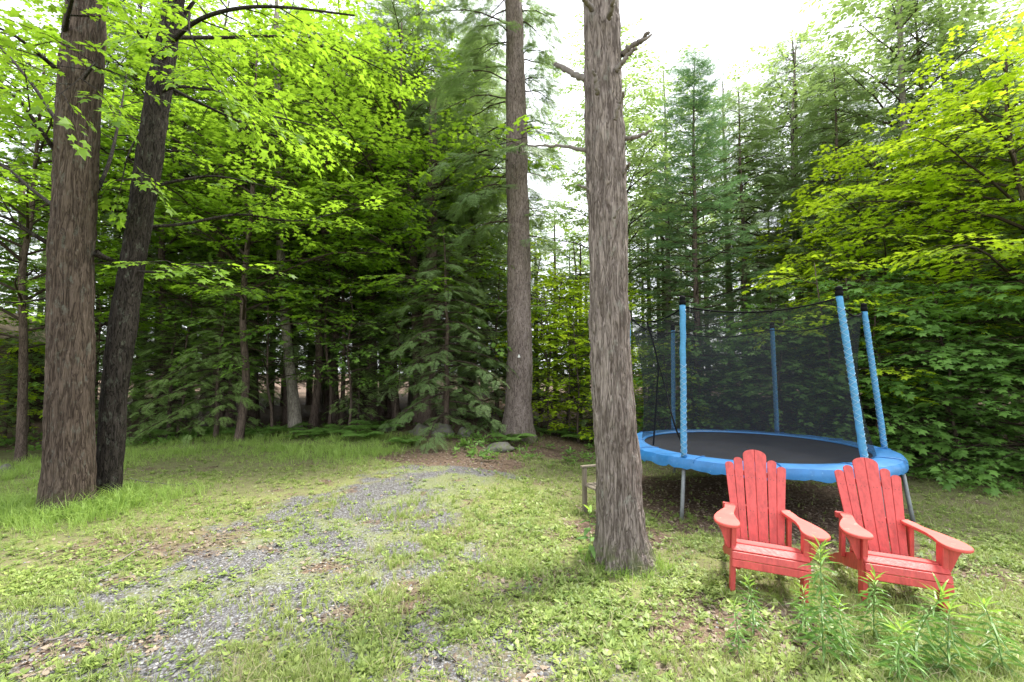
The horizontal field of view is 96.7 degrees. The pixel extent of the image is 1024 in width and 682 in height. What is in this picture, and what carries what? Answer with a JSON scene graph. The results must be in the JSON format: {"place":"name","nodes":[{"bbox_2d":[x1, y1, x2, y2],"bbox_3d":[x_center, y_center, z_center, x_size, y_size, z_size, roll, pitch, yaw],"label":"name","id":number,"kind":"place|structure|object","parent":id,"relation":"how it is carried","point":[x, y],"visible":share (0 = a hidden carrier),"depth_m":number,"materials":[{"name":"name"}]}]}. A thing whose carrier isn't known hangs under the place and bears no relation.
{"place":"outdoors","nodes":[
{"label":"outdoors","id":0,"kind":"place"},
{"bbox_2d":[0,428,1019,681],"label":"lush grass","id":1,"kind":"structure","parent":0,"point":[132,496],"depth_m":7.47,"materials":[{"name":"plant"}]},
{"bbox_2d":[0,374,1023,681],"bbox_3d":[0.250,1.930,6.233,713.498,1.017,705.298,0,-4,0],"label":"ground","id":2,"kind":"structure","parent":0,"point":[442,468],"depth_m":4.51,"materials":[{"name":"plant"}]},
{"bbox_2d":[0,355,42,438],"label":"hemlock tree","id":3,"kind":"object","parent":2,"relation":"on","point":[4,429],"visible":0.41,"depth_m":12.48,"materials":[{"name":"green plant"}]},
{"bbox_2d":[0,289,44,440],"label":"maple shrub","id":4,"kind":"object","parent":2,"relation":"on","point":[33,370],"visible":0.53,"depth_m":11.37,"materials":[{"name":"green plant"}]},
{"bbox_2d":[0,311,104,425],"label":"cabin","id":5,"kind":"object","parent":2,"relation":"on","point":[10,328],"visible":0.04,"depth_m":16.04,"materials":[{"name":"brown"}]},
{"bbox_2d":[0,284,180,397],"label":"sapling","id":6,"kind":"object","parent":2,"relation":"on","point":[35,384],"visible":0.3,"depth_m":11.45,"materials":[{"name":"plant"}]},
{"bbox_2d":[0,0,208,515],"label":"maple tree","id":7,"kind":"object","parent":2,"relation":"on","point":[68,463],"visible":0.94,"depth_m":5.37,"materials":[{"name":"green plant"}]},
{"bbox_2d":[0,13,212,460],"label":"maple tree","id":8,"kind":"object","parent":2,"relation":"on","point":[21,288],"visible":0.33,"depth_m":9.57,"materials":[{"name":"green plant"}]},
{"bbox_2d":[0,0,238,402],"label":"hemlock tree","id":9,"kind":"object","parent":2,"relation":"on","point":[146,300],"visible":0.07,"depth_m":12.84,"materials":[{"name":"green plant"}]},
{"bbox_2d":[0,0,272,331],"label":"maple tree","id":10,"kind":"object","parent":2,"relation":"on","point":[60,19],"visible":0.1,"depth_m":12.19,"materials":[{"name":"green plant"}]},
{"bbox_2d":[0,0,319,438],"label":"maple tree","id":11,"kind":"object","parent":2,"relation":"on","point":[161,252],"visible":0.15,"depth_m":11.84,"materials":[{"name":"green plant"}]},
{"bbox_2d":[127,333,204,440],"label":"hemlock tree","id":12,"kind":"object","parent":2,"relation":"on","point":[138,397],"visible":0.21,"depth_m":12.48,"materials":[{"name":"green plant"}]},
{"bbox_2d":[52,0,290,425],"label":"ash tree","id":13,"kind":"object","parent":2,"relation":"on","point":[227,19],"visible":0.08,"depth_m":15.00,"materials":[{"name":"green plant"}]},
{"bbox_2d":[126,307,228,445],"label":"hemlock tree","id":14,"kind":"object","parent":2,"relation":"on","point":[168,411],"visible":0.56,"depth_m":11.73,"materials":[{"name":"green plant"}]},
{"bbox_2d":[100,259,276,438],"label":"sapling","id":15,"kind":"object","parent":2,"relation":"on","point":[178,382],"visible":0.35,"depth_m":11.64,"materials":[{"name":"plant"}]},
{"bbox_2d":[132,286,283,446],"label":"hemlock tree","id":16,"kind":"object","parent":2,"relation":"on","point":[217,405],"visible":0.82,"depth_m":10.78,"materials":[{"name":"green plant"}]},
{"bbox_2d":[4,7,418,427],"bbox_3d":[-7.679,-3.344,13.284,9.427,12.118,8.427,3,-5,-41],"label":"maple tree","id":17,"kind":"object","parent":2,"relation":"on","point":[203,201],"visible":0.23,"depth_m":11.68,"materials":[{"name":"green plant"}]},
{"bbox_2d":[140,234,313,415],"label":"sapling","id":18,"kind":"object","parent":2,"relation":"on","point":[210,255],"visible":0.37,"depth_m":12.13,"materials":[{"name":"plant"}]},
{"bbox_2d":[47,17,409,441],"bbox_3d":[-6.247,-2.365,11.039,6.742,9.694,7.542,2,-4,-24],"label":"maple tree","id":19,"kind":"object","parent":2,"relation":"on","point":[242,412],"visible":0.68,"depth_m":10.43,"materials":[{"name":"green plant"}]},
{"bbox_2d":[27,0,434,497],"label":"maple tree","id":20,"kind":"object","parent":2,"relation":"on","point":[164,74],"visible":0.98,"depth_m":5.84,"materials":[{"name":"green plant"}]},
{"bbox_2d":[140,68,324,427],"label":"hemlock tree","id":21,"kind":"object","parent":2,"relation":"on","point":[256,413],"visible":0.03,"depth_m":16.38,"materials":[{"name":"green plant"}]},
{"bbox_2d":[166,264,347,436],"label":"sapling","id":22,"kind":"object","parent":2,"relation":"on","point":[242,363],"visible":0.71,"depth_m":11.25,"materials":[{"name":"green plant"}]},
{"bbox_2d":[45,0,478,418],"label":"maple tree","id":23,"kind":"object","parent":2,"relation":"on","point":[248,15],"visible":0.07,"depth_m":12.95,"materials":[{"name":"green plant"}]},
{"bbox_2d":[180,4,380,422],"bbox_3d":[-7.023,-4.138,14.408,5.769,13.659,5.840,0,-4,0],"label":"hemlock tree","id":24,"kind":"object","parent":2,"relation":"on","point":[304,346],"visible":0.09,"depth_m":13.85,"materials":[{"name":"green plant"}]},
{"bbox_2d":[273,0,312,433],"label":"bare trunk tree","id":25,"kind":"object","parent":2,"relation":"on","point":[294,416],"visible":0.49,"depth_m":12.12,"materials":[{"name":"brown plant"}]},
{"bbox_2d":[129,33,467,422],"bbox_3d":[-5.682,-3.141,14.320,8.090,11.633,9.050,-2,-4,30],"label":"maple tree","id":26,"kind":"object","parent":2,"relation":"on","point":[335,418],"visible":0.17,"depth_m":12.86,"materials":[{"name":"green plant"}]},
{"bbox_2d":[133,3,478,427],"bbox_3d":[-5.331,-3.443,13.342,8.427,12.118,9.427,-1,-4,21],"label":"maple tree","id":27,"kind":"object","parent":2,"relation":"on","point":[314,414],"visible":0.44,"depth_m":11.82,"materials":[{"name":"green plant"}]},
{"bbox_2d":[222,221,410,424],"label":"sapling","id":28,"kind":"object","parent":2,"relation":"on","point":[342,340],"visible":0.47,"depth_m":12.06,"materials":[{"name":"plant"}]},
{"bbox_2d":[214,155,434,425],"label":"maple tree","id":29,"kind":"object","parent":2,"relation":"on","point":[341,414],"visible":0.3,"depth_m":12.50,"materials":[{"name":"green plant"}]},
{"bbox_2d":[229,0,425,405],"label":"ash tree","id":30,"kind":"object","parent":2,"relation":"on","point":[334,3],"visible":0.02,"depth_m":14.59,"materials":[{"name":"green plant"}]},
{"bbox_2d":[281,269,414,428],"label":"sapling","id":31,"kind":"object","parent":2,"relation":"on","point":[349,351],"visible":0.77,"depth_m":11.63,"materials":[{"name":"plant"}]},
{"bbox_2d":[324,347,388,429],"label":"hemlock tree","id":32,"kind":"object","parent":2,"relation":"on","point":[358,402],"visible":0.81,"depth_m":12.44,"materials":[{"name":"green plant"}]},
{"bbox_2d":[280,0,454,407],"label":"hemlock tree","id":33,"kind":"object","parent":2,"relation":"on","point":[376,3],"visible":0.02,"depth_m":17.85,"materials":[{"name":"green plant"}]},
{"bbox_2d":[299,34,455,416],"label":"hemlock tree","id":34,"kind":"object","parent":2,"relation":"on","point":[382,411],"visible":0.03,"depth_m":15.37,"materials":[{"name":"green plant"}]},
{"bbox_2d":[341,296,443,429],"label":"sapling","id":35,"kind":"object","parent":2,"relation":"on","point":[392,371],"visible":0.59,"depth_m":11.94,"materials":[{"name":"plant"}]},
{"bbox_2d":[227,0,559,422],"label":"maple tree","id":36,"kind":"object","parent":2,"relation":"on","point":[424,57],"visible":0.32,"depth_m":12.03,"materials":[{"name":"green plant"}]},
{"bbox_2d":[310,0,505,414],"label":"hemlock tree","id":37,"kind":"object","parent":2,"relation":"on","point":[400,12],"visible":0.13,"depth_m":15.45,"materials":[{"name":"green plant"}]},
{"bbox_2d":[392,150,439,425],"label":"bare trunk tree","id":38,"kind":"object","parent":2,"relation":"on","point":[413,259],"visible":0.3,"depth_m":12.87,"materials":[{"name":"brown plant"}]},
{"bbox_2d":[347,85,506,419],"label":"hemlock tree","id":39,"kind":"object","parent":2,"relation":"on","point":[389,339],"visible":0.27,"depth_m":13.10,"materials":[{"name":"green plant"}]},
{"bbox_2d":[417,85,437,426],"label":"bare trunk tree","id":40,"kind":"object","parent":2,"relation":"on","point":[422,416],"visible":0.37,"depth_m":12.61,"materials":[{"name":"brown plant"}]},
{"bbox_2d":[309,118,559,425],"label":"maple tree","id":41,"kind":"object","parent":2,"relation":"on","point":[417,231],"visible":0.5,"depth_m":11.72,"materials":[{"name":"green plant"}]},
{"bbox_2d":[378,235,511,423],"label":"sapling","id":42,"kind":"object","parent":2,"relation":"on","point":[502,353],"visible":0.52,"depth_m":11.87,"materials":[{"name":"plant"}]},
{"bbox_2d":[377,227,518,452],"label":"hemlock tree","id":43,"kind":"object","parent":2,"relation":"on","point":[447,377],"visible":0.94,"depth_m":10.68,"materials":[{"name":"green plant"}]},
{"bbox_2d":[379,21,577,415],"bbox_3d":[-1.277,-4.127,15.273,6.080,13.414,6.206,2,-5,-33],"label":"hemlock tree","id":44,"kind":"object","parent":2,"relation":"on","point":[488,99],"visible":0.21,"depth_m":14.50,"materials":[{"name":"green plant"}]},
{"bbox_2d":[0,431,970,623],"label":"grass tufts","id":45,"kind":"object","parent":2,"relation":"on","point":[137,486],"visible":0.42,"depth_m":4.70,"materials":[{"name":"green plant"}]},
{"bbox_2d":[400,0,574,443],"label":"hemlock tree","id":46,"kind":"object","parent":2,"relation":"on","point":[518,416],"visible":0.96,"depth_m":11.39,"materials":[{"name":"green plant"}]},
{"bbox_2d":[443,268,549,432],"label":"hemlock tree","id":47,"kind":"object","parent":2,"relation":"on","point":[495,368],"visible":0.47,"depth_m":12.46,"materials":[{"name":"green plant"}]},
{"bbox_2d":[0,417,1022,681],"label":"fallen leaves","id":48,"kind":"object","parent":2,"relation":"on","point":[302,619],"visible":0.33,"depth_m":3.41,"materials":[{"name":"brown plant"}]},
{"bbox_2d":[0,462,1022,681],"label":"gravel","id":49,"kind":"structure","parent":2,"relation":"on","point":[309,622],"depth_m":2.90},
{"bbox_2d":[0,428,1023,681],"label":"dry stalks","id":50,"kind":"object","parent":2,"relation":"on","point":[632,588],"visible":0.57,"depth_m":2.99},
{"bbox_2d":[0,11,1023,422],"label":"distant woodland","id":51,"kind":"object","parent":2,"relation":"on","point":[42,261],"visible":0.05,"depth_m":23.40,"materials":[{"name":"plant"}]},
{"bbox_2d":[0,417,1023,494],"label":"edge undergrowth","id":52,"kind":"object","parent":2,"relation":"on","point":[483,454],"visible":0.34,"depth_m":10.17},
{"bbox_2d":[0,430,1023,681],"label":"weeds","id":53,"kind":"object","parent":2,"relation":"on","point":[584,578],"visible":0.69,"depth_m":3.28,"materials":[{"name":"green plant"}]},
{"bbox_2d":[473,277,589,427],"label":"sapling","id":54,"kind":"object","parent":2,"relation":"on","point":[555,321],"visible":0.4,"depth_m":13.07,"materials":[{"name":"plant"}]},
{"bbox_2d":[481,262,591,425],"bbox_3d":[1.216,0.230,14.439,4.480,5.238,4.700,-2,-5,31],"label":"maple shrub","id":55,"kind":"object","parent":2,"relation":"on","point":[556,285],"visible":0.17,"depth_m":13.88,"materials":[{"name":"green plant"}]},
{"bbox_2d":[487,289,593,436],"bbox_3d":[1.053,0.602,12.787,3.584,4.190,3.760,0,-4,0],"label":"maple shrub","id":56,"kind":"object","parent":2,"relation":"on","point":[537,407],"visible":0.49,"depth_m":12.29,"materials":[{"name":"green plant"}]},
{"bbox_2d":[532,305,589,438],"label":"sapling","id":57,"kind":"object","parent":2,"relation":"on","point":[572,347],"visible":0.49,"depth_m":12.51,"materials":[{"name":"plant"}]},
{"bbox_2d":[531,307,592,441],"bbox_3d":[1.599,0.965,12.050,3.196,3.562,3.046,-1,-4,15],"label":"maple shrub","id":58,"kind":"object","parent":2,"relation":"on","point":[553,394],"visible":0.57,"depth_m":11.89,"materials":[{"name":"green plant"}]},
{"bbox_2d":[530,229,653,418],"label":"sapling","id":59,"kind":"object","parent":2,"relation":"on","point":[566,251],"visible":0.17,"depth_m":15.42,"materials":[{"name":"plant"}]},
{"bbox_2d":[528,0,658,577],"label":"pine tree","id":60,"kind":"object","parent":2,"relation":"on","point":[620,538],"visible":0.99,"depth_m":4.18,"materials":[{"name":"brown plant"}]},
{"bbox_2d":[535,276,678,439],"bbox_3d":[2.752,0.471,12.817,4.324,4.819,4.122,-3,-5,35],"label":"maple shrub","id":61,"kind":"object","parent":2,"relation":"on","point":[645,347],"visible":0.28,"depth_m":12.48,"materials":[{"name":"green plant"}]},
{"bbox_2d":[536,75,687,307],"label":"ash tree","id":62,"kind":"object","parent":2,"relation":"on","point":[585,226],"visible":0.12,"depth_m":19.79,"materials":[{"name":"green plant"}]},
{"bbox_2d":[530,11,719,301],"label":"ash tree","id":63,"kind":"object","parent":2,"relation":"on","point":[637,163],"visible":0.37,"depth_m":15.84,"materials":[{"name":"green plant"}]},
{"bbox_2d":[631,336,710,429],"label":"maple shrub","id":64,"kind":"object","parent":2,"relation":"on","point":[659,389],"visible":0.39,"depth_m":11.06,"materials":[{"name":"green plant"}]},
{"bbox_2d":[631,343,714,429],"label":"sapling","id":65,"kind":"object","parent":2,"relation":"on","point":[654,376],"visible":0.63,"depth_m":10.35,"materials":[{"name":"plant"}]},
{"bbox_2d":[628,158,734,423],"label":"hemlock tree","id":66,"kind":"object","parent":2,"relation":"on","point":[661,283],"visible":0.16,"depth_m":18.47,"materials":[{"name":"green plant"}]},
{"bbox_2d":[623,44,771,421],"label":"ash tree","id":67,"kind":"object","parent":2,"relation":"on","point":[664,169],"visible":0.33,"depth_m":17.15,"materials":[{"name":"green plant"}]},
{"bbox_2d":[633,325,782,447],"bbox_3d":[4.331,1.247,10.550,3.726,3.294,3.663,3,-5,-34],"label":"maple shrub","id":68,"kind":"object","parent":2,"relation":"on","point":[701,380],"visible":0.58,"depth_m":10.23,"materials":[{"name":"green plant"}]},
{"bbox_2d":[629,42,790,429],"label":"fir tree","id":69,"kind":"object","parent":2,"relation":"on","point":[696,104],"visible":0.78,"depth_m":12.09,"materials":[{"name":"green plant"}]},
{"bbox_2d":[637,59,807,417],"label":"ash tree","id":70,"kind":"object","parent":2,"relation":"on","point":[735,78],"visible":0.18,"depth_m":17.30,"materials":[{"name":"green plant"}]},
{"bbox_2d":[656,83,835,430],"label":"hemlock tree","id":71,"kind":"object","parent":2,"relation":"on","point":[767,214],"visible":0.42,"depth_m":14.90,"materials":[{"name":"green plant"}]},
{"bbox_2d":[629,286,915,536],"bbox_3d":[3.609,0.961,7.047,3.777,3.029,3.741,0,-4,0],"label":"trampoline","id":72,"kind":"object","parent":2,"relation":"on","point":[795,456],"visible":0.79,"depth_m":6.37,"materials":[{"name":"blue plastic"}]},
{"bbox_2d":[714,450,830,602],"bbox_3d":[2.147,1.515,3.941,0.800,1.024,1.074,2,-3,19],"label":"adirondack chair","id":73,"kind":"object","parent":2,"relation":"on","point":[738,548],"visible":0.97,"depth_m":3.95,"materials":[{"name":"red paint"}]},
{"bbox_2d":[722,279,830,434],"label":"hemlock tree","id":74,"kind":"object","parent":2,"relation":"on","point":[777,289],"visible":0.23,"depth_m":11.01,"materials":[{"name":"green plant"}]},
{"bbox_2d":[692,318,907,447],"bbox_3d":[5.770,1.115,9.745,3.892,3.500,3.958,1,-4,-16],"label":"maple shrub","id":75,"kind":"object","parent":2,"relation":"on","point":[750,345],"visible":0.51,"depth_m":9.31,"materials":[{"name":"green plant"}]},
{"bbox_2d":[714,31,893,412],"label":"hemlock tree","id":76,"kind":"object","parent":2,"relation":"on","point":[789,71],"visible":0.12,"depth_m":17.97,"materials":[{"name":"green plant"}]},
{"bbox_2d":[705,20,903,425],"bbox_3d":[10.059,-3.835,16.687,6.915,13.977,6.398,-2,-5,32],"label":"ash tree","id":77,"kind":"object","parent":2,"relation":"on","point":[767,100],"visible":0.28,"depth_m":16.19,"materials":[{"name":"green plant"}]},
{"bbox_2d":[687,282,928,466],"bbox_3d":[6.632,0.944,10.716,4.579,4.118,4.657,3,-5,-36],"label":"maple shrub","id":78,"kind":"object","parent":2,"relation":"on","point":[779,346],"visible":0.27,"depth_m":9.85,"materials":[{"name":"green plant"}]},
{"bbox_2d":[790,535,857,669],"bbox_3d":[1.824,1.541,2.688,0.331,0.723,0.374,0,-4,0],"label":"tall leafy plant","id":79,"kind":"object","parent":2,"relation":"on","point":[820,631],"visible":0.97,"depth_m":2.68,"materials":[{"name":"green plant"}]},
{"bbox_2d":[734,253,938,435],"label":"sapling","id":80,"kind":"object","parent":2,"relation":"on","point":[827,306],"visible":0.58,"depth_m":9.11,"materials":[{"name":"green plant"}]},
{"bbox_2d":[819,594,870,663],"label":"tall leafy plant","id":81,"kind":"object","parent":2,"relation":"on","point":[845,634],"visible":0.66,"depth_m":2.72,"materials":[{"name":"green plant"}]},
{"bbox_2d":[741,60,955,430],"bbox_3d":[9.762,-2.792,13.908,5.397,11.664,5.287,-1,-4,20],"label":"hemlock tree","id":82,"kind":"object","parent":2,"relation":"on","point":[834,119],"visible":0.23,"depth_m":13.91,"materials":[{"name":"green plant"}]},
{"bbox_2d":[777,301,941,430],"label":"sapling","id":83,"kind":"object","parent":2,"relation":"on","point":[862,343],"visible":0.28,"depth_m":9.84,"materials":[{"name":"plant"}]},
{"bbox_2d":[716,120,1023,422],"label":"maple tree","id":84,"kind":"object","parent":2,"relation":"on","point":[815,202],"visible":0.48,"depth_m":11.06,"materials":[{"name":"green plant"}]},
{"bbox_2d":[726,252,1023,478],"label":"maple shrub","id":85,"kind":"object","parent":2,"relation":"on","point":[959,412],"visible":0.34,"depth_m":9.18,"materials":[{"name":"green plant"}]},
{"bbox_2d":[848,564,904,644],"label":"tall leafy plant","id":86,"kind":"object","parent":2,"relation":"on","point":[867,623],"visible":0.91,"depth_m":2.94,"materials":[{"name":"green plant"}]},
{"bbox_2d":[802,172,955,442],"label":"hemlock tree","id":87,"kind":"object","parent":2,"relation":"on","point":[888,339],"visible":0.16,"depth_m":11.44,"materials":[{"name":"green plant"}]},
{"bbox_2d":[755,282,1023,497],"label":"maple shrub","id":88,"kind":"object","parent":2,"relation":"on","point":[993,491],"visible":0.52,"depth_m":8.48,"materials":[{"name":"green plant"}]},
{"bbox_2d":[759,0,1023,437],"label":"ash tree","id":89,"kind":"object","parent":2,"relation":"on","point":[901,66],"visible":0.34,"depth_m":13.22,"materials":[{"name":"green plant"}]},
{"bbox_2d":[866,614,929,681],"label":"tall leafy plant","id":90,"kind":"object","parent":2,"relation":"on","point":[897,667],"visible":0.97,"depth_m":2.49,"materials":[{"name":"green plant"}]},
{"bbox_2d":[829,457,973,612],"bbox_3d":[3.133,1.570,3.864,0.800,1.024,1.074,1,-3,19],"label":"adirondack chair","id":91,"kind":"object","parent":2,"relation":"on","point":[869,544],"visible":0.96,"depth_m":3.87,"materials":[{"name":"red paint"}]},
{"bbox_2d":[786,9,1023,346],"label":"maple tree","id":92,"kind":"object","parent":2,"relation":"on","point":[976,96],"visible":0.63,"depth_m":9.76,"materials":[{"name":"green plant"}]},
{"bbox_2d":[800,271,1023,489],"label":"maple shrub","id":93,"kind":"object","parent":2,"relation":"on","point":[962,453],"visible":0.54,"depth_m":8.44,"materials":[{"name":"green plant"}]},
{"bbox_2d":[876,572,963,681],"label":"tall leafy plant","id":94,"kind":"object","parent":2,"relation":"on","point":[925,637],"visible":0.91,"depth_m":2.59,"materials":[{"name":"green plant"}]},
{"bbox_2d":[828,261,1023,477],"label":"maple shrub","id":95,"kind":"object","parent":2,"relation":"on","point":[1011,433],"visible":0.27,"depth_m":9.35,"materials":[{"name":"green plant"}]},
{"bbox_2d":[830,0,1023,434],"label":"hemlock tree","id":96,"kind":"object","parent":2,"relation":"on","point":[920,86],"visible":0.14,"depth_m":14.06,"materials":[{"name":"green plant"}]},
{"bbox_2d":[833,0,1023,426],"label":"ash tree","id":97,"kind":"object","parent":2,"relation":"on","point":[996,2],"visible":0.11,"depth_m":14.89,"materials":[{"name":"green plant"}]},
{"bbox_2d":[858,261,1023,457],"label":"maple shrub","id":98,"kind":"object","parent":2,"relation":"on","point":[1004,404],"visible":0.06,"depth_m":10.38,"materials":[{"name":"green plant"}]},
{"bbox_2d":[908,593,990,681],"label":"tall leafy plant","id":99,"kind":"object","parent":2,"relation":"on","point":[948,656],"visible":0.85,"depth_m":2.58,"materials":[{"name":"green plant"}]},
{"bbox_2d":[884,273,1023,468],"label":"maple shrub","id":100,"kind":"object","parent":2,"relation":"on","point":[1000,390],"visible":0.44,"depth_m":8.66,"materials":[{"name":"green plant"}]},
{"bbox_2d":[889,66,1023,451],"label":"hemlock tree","id":101,"kind":"object","parent":2,"relation":"on","point":[984,162],"visible":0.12,"depth_m":11.07,"materials":[{"name":"green plant"}]},
{"bbox_2d":[906,115,1023,308],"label":"maple tree","id":102,"kind":"object","parent":2,"relation":"on","point":[1010,186],"visible":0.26,"depth_m":10.06,"materials":[{"name":"green plant"}]},
{"bbox_2d":[958,592,1023,678],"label":"tall leafy plant","id":103,"kind":"object","parent":2,"relation":"on","point":[999,650],"visible":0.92,"depth_m":2.63,"materials":[{"name":"green plant"}]},
{"bbox_2d":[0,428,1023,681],"bbox_3d":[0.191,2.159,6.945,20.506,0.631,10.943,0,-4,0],"label":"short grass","id":104,"kind":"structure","parent":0,"point":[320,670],"depth_m":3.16,"materials":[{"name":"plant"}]},
{"bbox_2d":[0,0,1023,373],"label":"sky","id":105,"kind":"structure","parent":0,"point":[733,27],"materials":[{"name":"white"}]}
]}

